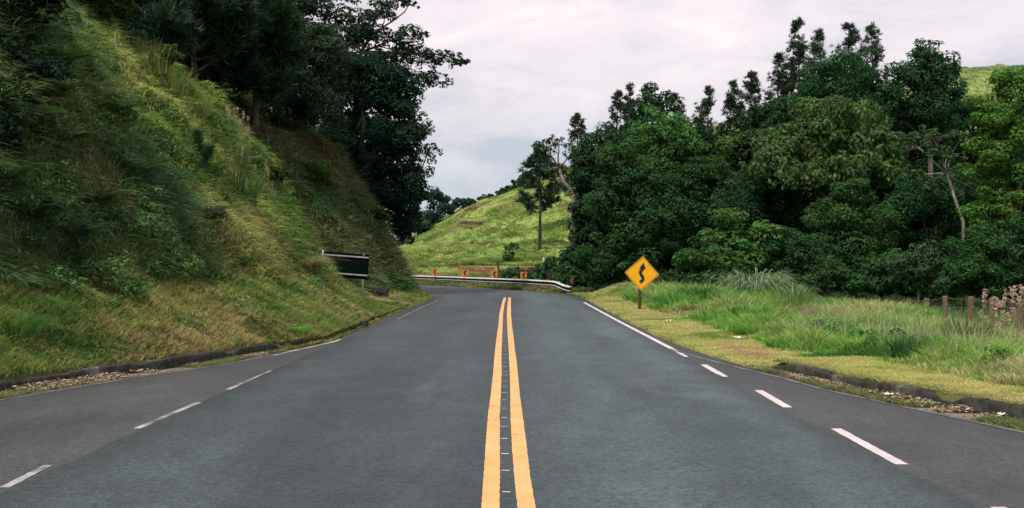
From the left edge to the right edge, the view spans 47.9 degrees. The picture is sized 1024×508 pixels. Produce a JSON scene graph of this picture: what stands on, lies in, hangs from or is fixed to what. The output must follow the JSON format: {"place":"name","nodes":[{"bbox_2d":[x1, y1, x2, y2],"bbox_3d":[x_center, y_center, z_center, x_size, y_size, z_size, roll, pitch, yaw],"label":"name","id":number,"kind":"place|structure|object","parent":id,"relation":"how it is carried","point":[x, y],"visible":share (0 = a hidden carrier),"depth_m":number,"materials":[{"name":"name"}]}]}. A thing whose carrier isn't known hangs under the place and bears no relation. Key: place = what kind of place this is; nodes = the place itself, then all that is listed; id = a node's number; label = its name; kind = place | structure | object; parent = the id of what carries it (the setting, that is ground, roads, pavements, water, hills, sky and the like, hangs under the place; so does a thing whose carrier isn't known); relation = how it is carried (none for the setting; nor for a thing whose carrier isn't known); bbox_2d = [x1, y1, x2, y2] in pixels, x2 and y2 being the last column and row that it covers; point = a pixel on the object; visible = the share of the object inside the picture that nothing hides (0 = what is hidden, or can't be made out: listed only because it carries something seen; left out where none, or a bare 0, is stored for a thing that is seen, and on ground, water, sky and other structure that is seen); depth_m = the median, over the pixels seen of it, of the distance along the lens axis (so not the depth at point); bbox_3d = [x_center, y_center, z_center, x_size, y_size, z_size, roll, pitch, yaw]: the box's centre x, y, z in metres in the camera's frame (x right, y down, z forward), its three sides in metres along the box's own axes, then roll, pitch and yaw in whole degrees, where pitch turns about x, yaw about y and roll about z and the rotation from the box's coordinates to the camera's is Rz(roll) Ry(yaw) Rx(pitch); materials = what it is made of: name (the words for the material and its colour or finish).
{"place":"outdoors","nodes":[
{"label":"outdoors","id":0,"kind":"place"},
{"bbox_2d":[0,8,408,381],"bbox_3d":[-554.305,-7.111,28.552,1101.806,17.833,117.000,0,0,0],"label":"embankment","id":1,"kind":"structure","parent":0,"point":[112,179],"depth_m":20.11,"materials":[{"name":"plant"}]},
{"bbox_2d":[0,104,28,158],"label":"bush","id":2,"kind":"object","parent":1,"relation":"on","point":[8,123],"visible":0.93,"depth_m":18.03,"materials":[{"name":"green plant"}]},
{"bbox_2d":[0,163,61,178],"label":"fern","id":3,"kind":"object","parent":1,"relation":"on","point":[19,172],"visible":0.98,"depth_m":17.37,"materials":[{"name":"green plant"}]},
{"bbox_2d":[0,308,63,337],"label":"grass clump","id":4,"kind":"object","parent":1,"relation":"on","point":[30,331],"visible":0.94,"depth_m":15.07,"materials":[{"name":"plant"}]},
{"bbox_2d":[0,100,70,121],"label":"fern","id":5,"kind":"object","parent":1,"relation":"on","point":[46,111],"visible":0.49,"depth_m":18.74,"materials":[{"name":"green plant"}]},
{"bbox_2d":[0,34,71,92],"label":"bush","id":6,"kind":"object","parent":1,"relation":"on","point":[53,66],"visible":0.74,"depth_m":19.79,"materials":[{"name":"green plant"}]},
{"bbox_2d":[3,0,70,39],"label":"bush","id":7,"kind":"object","parent":1,"relation":"on","point":[53,7],"visible":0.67,"depth_m":21.06,"materials":[{"name":"green plant"}]},
{"bbox_2d":[0,0,85,147],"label":"undergrowth","id":8,"kind":"object","parent":1,"relation":"on","point":[3,32],"visible":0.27,"depth_m":19.95,"materials":[{"name":"green plant"}]},
{"bbox_2d":[31,45,100,61],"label":"fern","id":9,"kind":"object","parent":1,"relation":"on","point":[53,52],"visible":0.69,"depth_m":20.86,"materials":[{"name":"green plant"}]},
{"bbox_2d":[77,0,136,28],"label":"bush","id":10,"kind":"object","parent":1,"relation":"on","point":[120,8],"visible":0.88,"depth_m":32.73,"materials":[{"name":"green plant"}]},
{"bbox_2d":[0,344,281,391],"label":"kerb","id":11,"kind":"structure","parent":1,"relation":"on","point":[169,362],"depth_m":16.35,"materials":[{"name":"concrete"}]},
{"bbox_2d":[110,0,204,53],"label":"pine tree","id":12,"kind":"object","parent":1,"relation":"on","point":[167,22],"visible":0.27,"depth_m":38.99,"materials":[{"name":"green plant"}]},
{"bbox_2d":[128,45,187,74],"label":"grass clump","id":13,"kind":"object","parent":1,"relation":"on","point":[157,69],"visible":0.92,"depth_m":29.63,"materials":[{"name":"plant"}]},
{"bbox_2d":[141,43,185,74],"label":"bush","id":14,"kind":"object","parent":1,"relation":"on","point":[175,53],"visible":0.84,"depth_m":29.79,"materials":[{"name":"green plant"}]},
{"bbox_2d":[0,36,330,299],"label":"weeds","id":15,"kind":"object","parent":1,"relation":"on","point":[134,285],"visible":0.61,"depth_m":20.09,"materials":[{"name":"green plant"}]},
{"bbox_2d":[148,66,195,95],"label":"grass clump","id":16,"kind":"object","parent":1,"relation":"on","point":[173,81],"visible":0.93,"depth_m":29.62,"materials":[{"name":"plant"}]},
{"bbox_2d":[174,87,221,116],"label":"grass clump","id":17,"kind":"object","parent":1,"relation":"on","point":[206,105],"visible":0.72,"depth_m":29.77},
{"bbox_2d":[188,125,217,169],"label":"pine sapling","id":18,"kind":"object","parent":1,"relation":"on","point":[206,152],"visible":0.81,"depth_m":26.28,"materials":[{"name":"green plant"}]},
{"bbox_2d":[134,0,275,82],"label":"pine tree","id":19,"kind":"object","parent":1,"relation":"on","point":[235,26],"visible":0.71,"depth_m":43.25,"materials":[{"name":"green plant"}]},
{"bbox_2d":[0,0,425,294],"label":"grass","id":20,"kind":"structure","parent":1,"relation":"on","point":[249,224],"depth_m":25.33,"materials":[{"name":"plant"}]},
{"bbox_2d":[0,219,433,377],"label":"grass","id":21,"kind":"structure","parent":1,"relation":"on","point":[149,324],"depth_m":18.78,"materials":[{"name":"plant"}]},
{"bbox_2d":[181,24,275,99],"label":"pine tree","id":22,"kind":"object","parent":1,"relation":"on","point":[251,74],"visible":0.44,"depth_m":45.30,"materials":[{"name":"green plant"}]},
{"bbox_2d":[215,143,250,192],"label":"grass clump","id":23,"kind":"object","parent":1,"relation":"on","point":[233,177],"visible":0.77,"depth_m":28.24,"materials":[{"name":"plant"}]},
{"bbox_2d":[221,105,268,160],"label":"reeds","id":24,"kind":"object","parent":1,"relation":"on","point":[240,123],"visible":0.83,"depth_m":31.17,"materials":[{"name":"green plant"}]},
{"bbox_2d":[226,168,272,206],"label":"grass clump","id":25,"kind":"object","parent":1,"relation":"on","point":[251,194],"visible":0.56,"depth_m":28.40,"materials":[{"name":"plant"}]},
{"bbox_2d":[217,0,317,130],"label":"pine tree","id":26,"kind":"object","parent":1,"relation":"on","point":[290,51],"visible":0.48,"depth_m":46.25,"materials":[{"name":"green plant"}]},
{"bbox_2d":[135,0,415,246],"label":"undergrowth","id":27,"kind":"object","parent":1,"relation":"on","point":[316,12],"visible":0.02,"depth_m":59.32,"materials":[{"name":"green plant"}]},
{"bbox_2d":[260,166,294,192],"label":"bush","id":28,"kind":"object","parent":1,"relation":"on","point":[280,173],"visible":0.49,"depth_m":33.09,"materials":[{"name":"green plant"}]},
{"bbox_2d":[245,11,358,133],"bbox_3d":[-9.265,-7.756,50.991,4.928,6.038,3.538,0,0,0],"label":"broadleaf tree","id":29,"kind":"object","parent":1,"relation":"on","point":[305,101],"visible":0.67,"depth_m":50.67,"materials":[{"name":"green plant"}]},
{"bbox_2d":[300,159,334,186],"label":"bush","id":30,"kind":"object","parent":1,"relation":"on","point":[321,170],"visible":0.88,"depth_m":47.17,"materials":[{"name":"green plant"}]},
{"bbox_2d":[297,255,349,268],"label":"grass clump","id":31,"kind":"object","parent":1,"relation":"on","point":[315,263],"visible":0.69,"depth_m":30.86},
{"bbox_2d":[235,281,434,349],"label":"grass","id":32,"kind":"structure","parent":1,"relation":"on","point":[278,332],"depth_m":23.01,"materials":[{"name":"plant"}]},
{"bbox_2d":[320,250,368,292],"bbox_3d":[-6.216,0.863,41.911,2.068,2.009,0.242,0,0,7],"label":"road sign","id":33,"kind":"object","parent":1,"relation":"on","point":[356,266],"visible":0.49,"depth_m":41.93,"materials":[{"name":"metal"}]},
{"bbox_2d":[306,46,431,236],"bbox_3d":[-7.597,-5.456,55.787,7.414,9.254,5.410,0,0,0],"label":"broadleaf tree","id":34,"kind":"object","parent":1,"relation":"on","point":[385,89],"visible":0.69,"depth_m":55.20,"materials":[{"name":"green plant"}]},
{"bbox_2d":[291,0,470,118],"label":"broadleaf tree","id":35,"kind":"object","parent":1,"relation":"on","point":[368,33],"visible":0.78,"depth_m":57.89,"materials":[{"name":"green plant"}]},
{"bbox_2d":[386,110,442,224],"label":"broadleaf tree","id":36,"kind":"object","parent":1,"relation":"on","point":[431,130],"visible":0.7,"depth_m":55.96,"materials":[{"name":"green plant"}]},
{"bbox_2d":[0,284,979,507],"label":"carriageway","id":37,"kind":"structure","parent":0,"point":[392,412],"depth_m":10.07,"materials":[{"name":"asphalt"}]},
{"bbox_2d":[481,298,505,507],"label":"line","id":38,"kind":"object","parent":37,"relation":"on","point":[491,489],"visible":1,"depth_m":9.99,"materials":[{"name":"yellow paint"}]},
{"bbox_2d":[507,298,535,507],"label":"line","id":39,"kind":"object","parent":37,"relation":"on","point":[524,494],"visible":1,"depth_m":10.05,"materials":[{"name":"yellow paint"}]},
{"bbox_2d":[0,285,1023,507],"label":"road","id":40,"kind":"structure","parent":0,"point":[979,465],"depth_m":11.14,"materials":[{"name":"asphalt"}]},
{"bbox_2d":[9,350,285,395],"bbox_3d":[-6.331,1.627,11.418,0.647,0.001,19.614,0,0,15],"label":"gutter","id":41,"kind":"object","parent":40,"relation":"on","point":[165,370],"visible":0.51,"depth_m":16.00,"materials":[{"name":"concrete"}]},
{"bbox_2d":[11,348,289,390],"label":"leaf litter","id":42,"kind":"object","parent":41,"relation":"on","point":[113,375],"visible":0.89,"depth_m":14.92,"materials":[{"name":"brown plant"}]},
{"bbox_2d":[673,350,1023,432],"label":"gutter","id":43,"kind":"object","parent":40,"relation":"on","point":[858,396],"visible":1,"depth_m":13.09,"materials":[{"name":"paint"}]},
{"bbox_2d":[831,428,906,463],"bbox_3d":[2.980,1.606,9.706,0.106,0.001,1.891,0,0,1],"label":"lane edge dash","id":44,"kind":"object","parent":40,"relation":"on","point":[876,450],"visible":1,"depth_m":9.61,"materials":[{"name":"white paint"}]},
{"bbox_2d":[750,367,1022,430],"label":"gutter","id":45,"kind":"object","parent":40,"relation":"on","point":[960,414],"visible":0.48,"depth_m":11.77,"materials":[{"name":"concrete"}]},
{"bbox_2d":[746,364,1007,418],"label":"leaf litter","id":46,"kind":"object","parent":45,"relation":"on","point":[948,408],"visible":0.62,"depth_m":12.77,"materials":[{"name":"brown plant"}]},
{"bbox_2d":[184,0,1023,236],"label":"sky","id":47,"kind":"structure","parent":0,"point":[534,65],"materials":[{"name":"white"}]},
{"bbox_2d":[400,64,1023,273],"bbox_3d":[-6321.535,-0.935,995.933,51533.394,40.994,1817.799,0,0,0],"label":"hill","id":48,"kind":"structure","parent":0,"point":[444,269],"depth_m":116.78,"materials":[{"name":"plant"}]},
{"bbox_2d":[399,212,434,242],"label":"broadleaf tree","id":49,"kind":"object","parent":48,"relation":"on","point":[428,226],"visible":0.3,"depth_m":139.42,"materials":[{"name":"green plant"}]},
{"bbox_2d":[422,185,456,223],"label":"broadleaf tree","id":50,"kind":"object","parent":48,"relation":"on","point":[444,205],"visible":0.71,"depth_m":145.28,"materials":[{"name":"green plant"}]},
{"bbox_2d":[514,141,564,250],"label":"pine tree","id":51,"kind":"object","parent":48,"relation":"on","point":[545,198],"visible":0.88,"depth_m":99.62,"materials":[{"name":"green plant"}]},
{"bbox_2d":[423,274,1023,404],"bbox_3d":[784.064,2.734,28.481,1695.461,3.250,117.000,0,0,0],"label":"ground","id":52,"kind":"structure","parent":0,"point":[948,396],"depth_m":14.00,"materials":[{"name":"green plant"}]},
{"bbox_2d":[412,275,571,293],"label":"guardrail","id":53,"kind":"object","parent":52,"relation":"on","point":[537,282],"visible":0.61,"depth_m":67.05,"materials":[{"name":"metal"}]},
{"bbox_2d":[407,263,601,293],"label":"grass","id":54,"kind":"structure","parent":52,"relation":"on","point":[521,287],"depth_m":76.90,"materials":[{"name":"plant"}]},
{"bbox_2d":[0,348,1023,430],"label":"weeds","id":55,"kind":"object","parent":52,"relation":"on","point":[1015,423],"visible":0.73,"depth_m":13.61,"materials":[{"name":"green plant"}]},
{"bbox_2d":[9,337,1023,403],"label":"grass","id":56,"kind":"structure","parent":52,"relation":"on","point":[925,386],"depth_m":14.86,"materials":[{"name":"plant"}]},
{"bbox_2d":[497,255,557,279],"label":"bush","id":57,"kind":"object","parent":52,"relation":"on","point":[547,263],"visible":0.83,"depth_m":71.69,"materials":[{"name":"green plant"}]},
{"bbox_2d":[534,134,578,245],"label":"broadleaf tree","id":58,"kind":"object","parent":52,"relation":"on","point":[559,167],"visible":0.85,"depth_m":73.96,"materials":[{"name":"green plant"}]},
{"bbox_2d":[549,246,597,286],"bbox_3d":[4.097,0.944,61.992,4.346,2.872,2.271,0,0,0],"label":"bush","id":59,"kind":"object","parent":52,"relation":"on","point":[572,271],"visible":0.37,"depth_m":61.58,"materials":[{"name":"green plant"}]},
{"bbox_2d":[556,112,590,240],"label":"pine tree","id":60,"kind":"object","parent":52,"relation":"on","point":[575,133],"visible":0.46,"depth_m":84.02,"materials":[{"name":"green plant"}]},
{"bbox_2d":[566,121,639,249],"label":"broadleaf tree","id":61,"kind":"object","parent":52,"relation":"on","point":[581,159],"visible":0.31,"depth_m":67.54,"materials":[{"name":"green plant"}]},
{"bbox_2d":[604,88,628,135],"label":"pine tree","id":62,"kind":"object","parent":52,"relation":"on","point":[617,102],"visible":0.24,"depth_m":81.92,"materials":[{"name":"green plant"}]},
{"bbox_2d":[574,141,667,282],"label":"broadleaf tree","id":63,"kind":"object","parent":52,"relation":"on","point":[621,250],"visible":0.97,"depth_m":55.40,"materials":[{"name":"green plant"}]},
{"bbox_2d":[616,81,639,131],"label":"pine tree","id":64,"kind":"object","parent":52,"relation":"on","point":[624,109],"visible":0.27,"depth_m":79.89,"materials":[{"name":"green plant"}]},
{"bbox_2d":[625,257,658,308],"bbox_3d":[4.060,1.055,36.030,1.050,1.940,0.097,0,0,0],"label":"warning sign","id":65,"kind":"object","parent":52,"relation":"on","point":[641,273],"visible":0.99,"depth_m":35.99,"materials":[{"name":"metal"}]},
{"bbox_2d":[588,229,706,282],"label":"broadleaf tree","id":66,"kind":"object","parent":52,"relation":"on","point":[672,247],"visible":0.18,"depth_m":59.15,"materials":[{"name":"green plant"}]},
{"bbox_2d":[618,81,677,136],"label":"broadleaf tree","id":67,"kind":"object","parent":52,"relation":"on","point":[653,99],"visible":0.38,"depth_m":73.54,"materials":[{"name":"green plant"}]},
{"bbox_2d":[618,104,711,249],"bbox_3d":[8.135,-2.824,61.831,5.047,10.575,3.600,0,0,0],"label":"broadleaf tree","id":68,"kind":"object","parent":52,"relation":"on","point":[675,134],"visible":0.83,"depth_m":61.16,"materials":[{"name":"green plant"}]},
{"bbox_2d":[641,154,752,259],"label":"broadleaf tree","id":69,"kind":"object","parent":52,"relation":"on","point":[688,202],"visible":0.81,"depth_m":55.34,"materials":[{"name":"green plant"}]},
{"bbox_2d":[688,84,719,139],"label":"pine tree","id":70,"kind":"object","parent":52,"relation":"on","point":[707,103],"visible":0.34,"depth_m":76.00,"materials":[{"name":"green plant"}]},
{"bbox_2d":[671,243,747,287],"bbox_3d":[7.378,1.015,42.985,2.819,2.828,2.076,0,0,0],"label":"bush","id":71,"kind":"object","parent":52,"relation":"on","point":[713,258],"visible":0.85,"depth_m":42.65,"materials":[{"name":"green plant"}]},
{"bbox_2d":[714,78,747,138],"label":"pine tree","id":72,"kind":"object","parent":52,"relation":"on","point":[729,105],"visible":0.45,"depth_m":77.90,"materials":[{"name":"green plant"}]},
{"bbox_2d":[694,130,771,229],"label":"broadleaf tree","id":73,"kind":"object","parent":52,"relation":"on","point":[727,148],"visible":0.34,"depth_m":65.26,"materials":[{"name":"green plant"}]},
{"bbox_2d":[692,207,782,274],"bbox_3d":[9.009,0.312,45.946,3.559,4.418,2.318,0,0,13],"label":"bush","id":74,"kind":"object","parent":52,"relation":"on","point":[728,218],"visible":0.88,"depth_m":45.60,"materials":[{"name":"green plant"}]},
{"bbox_2d":[724,70,764,135],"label":"pine tree","id":75,"kind":"object","parent":52,"relation":"on","point":[752,85],"visible":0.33,"depth_m":77.02,"materials":[{"name":"green plant"}]},
{"bbox_2d":[720,318,773,335],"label":"grass clump","id":76,"kind":"object","parent":52,"relation":"on","point":[741,328],"visible":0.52,"depth_m":23.39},
{"bbox_2d":[706,267,810,299],"bbox_3d":[8.863,1.333,41.973,4.255,1.709,4.379,0,0,0],"label":"grass clump","id":77,"kind":"object","parent":52,"relation":"on","point":[750,283],"visible":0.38,"depth_m":41.24,"materials":[{"name":"plant"}]},
{"bbox_2d":[715,168,825,263],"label":"broadleaf tree","id":78,"kind":"object","parent":52,"relation":"on","point":[785,207],"visible":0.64,"depth_m":53.05,"materials":[{"name":"green plant"}]},
{"bbox_2d":[760,51,791,123],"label":"pine tree","id":79,"kind":"object","parent":52,"relation":"on","point":[780,85],"visible":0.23,"depth_m":73.87,"materials":[{"name":"green plant"}]},
{"bbox_2d":[757,281,815,309],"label":"grass clump","id":80,"kind":"object","parent":52,"relation":"on","point":[791,297],"visible":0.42,"depth_m":32.78,"materials":[{"name":"plant"}]},
{"bbox_2d":[555,95,1023,292],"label":"undergrowth","id":81,"kind":"object","parent":52,"relation":"on","point":[763,113],"visible":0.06,"depth_m":66.19,"materials":[{"name":"green plant"}]},
{"bbox_2d":[750,225,833,287],"bbox_3d":[11.303,0.832,46.007,3.591,4.033,2.322,0,0,0],"label":"bush","id":82,"kind":"object","parent":52,"relation":"on","point":[793,248],"visible":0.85,"depth_m":45.63,"materials":[{"name":"green plant"}]},
{"bbox_2d":[776,15,808,97],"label":"pine tree","id":83,"kind":"object","parent":52,"relation":"on","point":[796,61],"visible":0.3,"depth_m":73.85,"materials":[{"name":"green plant"}]},
{"bbox_2d":[572,262,1023,304],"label":"undergrowth","id":84,"kind":"object","parent":52,"relation":"on","point":[669,275],"visible":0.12,"depth_m":46.93,"materials":[{"name":"green plant"}]},
{"bbox_2d":[794,27,829,96],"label":"pine tree","id":85,"kind":"object","parent":52,"relation":"on","point":[815,48],"visible":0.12,"depth_m":72.08,"materials":[{"name":"green plant"}]},
{"bbox_2d":[610,278,1023,387],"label":"grass","id":86,"kind":"structure","parent":52,"relation":"on","point":[917,349],"depth_m":22.68,"materials":[{"name":"plant"}]},
{"bbox_2d":[748,92,910,298],"bbox_3d":[14.352,-2.052,51.663,7.481,10.318,5.550,0,0,0],"label":"broadleaf tree","id":87,"kind":"object","parent":52,"relation":"on","point":[790,153],"visible":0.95,"depth_m":51.08,"materials":[{"name":"green plant"}]},
{"bbox_2d":[759,46,905,298],"bbox_3d":[16.672,-3.820,60.045,7.296,13.965,4.960,0,0,0],"label":"broadleaf tree","id":88,"kind":"object","parent":52,"relation":"on","point":[846,81],"visible":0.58,"depth_m":59.49,"materials":[{"name":"green plant"}]},
{"bbox_2d":[800,178,901,299],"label":"broadleaf tree","id":89,"kind":"object","parent":52,"relation":"on","point":[855,242],"visible":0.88,"depth_m":46.63,"materials":[{"name":"green plant"}]},
{"bbox_2d":[804,248,904,298],"bbox_3d":[13.149,1.415,44.000,4.004,3.310,2.254,0,0,0],"label":"bush","id":90,"kind":"object","parent":52,"relation":"on","point":[834,271],"visible":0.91,"depth_m":43.66,"materials":[{"name":"green plant"}]},
{"bbox_2d":[829,21,880,98],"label":"pine tree","id":91,"kind":"object","parent":52,"relation":"on","point":[850,41],"visible":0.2,"depth_m":69.85,"materials":[{"name":"green plant"}]},
{"bbox_2d":[689,297,1021,365],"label":"weeds","id":92,"kind":"object","parent":52,"relation":"on","point":[735,312],"visible":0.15,"depth_m":17.75,"materials":[{"name":"green plant"}]},
{"bbox_2d":[859,21,898,134],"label":"pine tree","id":93,"kind":"object","parent":52,"relation":"on","point":[870,29],"visible":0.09,"depth_m":69.90,"materials":[{"name":"green plant"}]},
{"bbox_2d":[771,364,1023,419],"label":"kerb","id":94,"kind":"structure","parent":52,"relation":"on","point":[984,406],"depth_m":12.78,"materials":[{"name":"concrete"}]},
{"bbox_2d":[813,289,1023,315],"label":"ground cover","id":95,"kind":"object","parent":52,"relation":"on","point":[978,304],"visible":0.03,"depth_m":61.33,"materials":[{"name":"green plant"}]},
{"bbox_2d":[883,239,959,307],"bbox_3d":[15.035,1.320,41.932,2.885,3.730,1.894,0,0,0],"label":"bush","id":96,"kind":"object","parent":52,"relation":"on","point":[917,271],"visible":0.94,"depth_m":41.80,"materials":[{"name":"green plant"}]},
{"bbox_2d":[869,37,976,269],"bbox_3d":[21.399,-4.005,60.206,5.484,14.512,3.778,0,0,22],"label":"broadleaf tree","id":97,"kind":"object","parent":52,"relation":"on","point":[919,105],"visible":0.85,"depth_m":59.43,"materials":[{"name":"green plant"}]},
{"bbox_2d":[864,163,996,311],"bbox_3d":[17.717,-0.198,48.952,5.588,7.459,3.556,0,0,0],"label":"broadleaf tree","id":98,"kind":"object","parent":52,"relation":"on","point":[912,204],"visible":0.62,"depth_m":48.44,"materials":[{"name":"green plant"}]},
{"bbox_2d":[885,124,986,313],"bbox_3d":[17.512,-0.842,46.594,4.954,8.651,2.767,0,-1,-41],"label":"broadleaf tree","id":99,"kind":"object","parent":52,"relation":"on","point":[934,150],"visible":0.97,"depth_m":45.98,"materials":[{"name":"green plant"}]},
{"bbox_2d":[861,296,1023,332],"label":"wire fence","id":100,"kind":"object","parent":52,"relation":"on","point":[970,307],"visible":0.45,"depth_m":30.82,"materials":[{"name":"brown wood"}]},
{"bbox_2d":[932,311,997,342],"bbox_3d":[7.857,1.417,19.973,1.147,0.918,1.172,0,0,0],"label":"grass clump","id":101,"kind":"object","parent":52,"relation":"on","point":[946,325],"visible":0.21,"depth_m":19.87,"materials":[{"name":"plant"}]},
{"bbox_2d":[931,210,1023,315],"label":"broadleaf tree","id":102,"kind":"object","parent":52,"relation":"on","point":[973,263],"visible":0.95,"depth_m":41.54,"materials":[{"name":"green plant"}]},
{"bbox_2d":[956,65,1023,318],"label":"broadleaf tree","id":103,"kind":"object","parent":52,"relation":"on","point":[1001,203],"visible":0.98,"depth_m":44.77,"materials":[{"name":"green plant"}]},
{"bbox_2d":[959,97,1023,287],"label":"broadleaf tree","id":104,"kind":"object","parent":52,"relation":"on","point":[1020,110],"visible":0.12,"depth_m":65.07,"materials":[{"name":"green plant"}]},
{"bbox_2d":[993,284,1023,345],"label":"reeds","id":105,"kind":"object","parent":52,"relation":"on","point":[1008,315],"visible":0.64,"depth_m":16.98,"materials":[{"name":"brown plant"}]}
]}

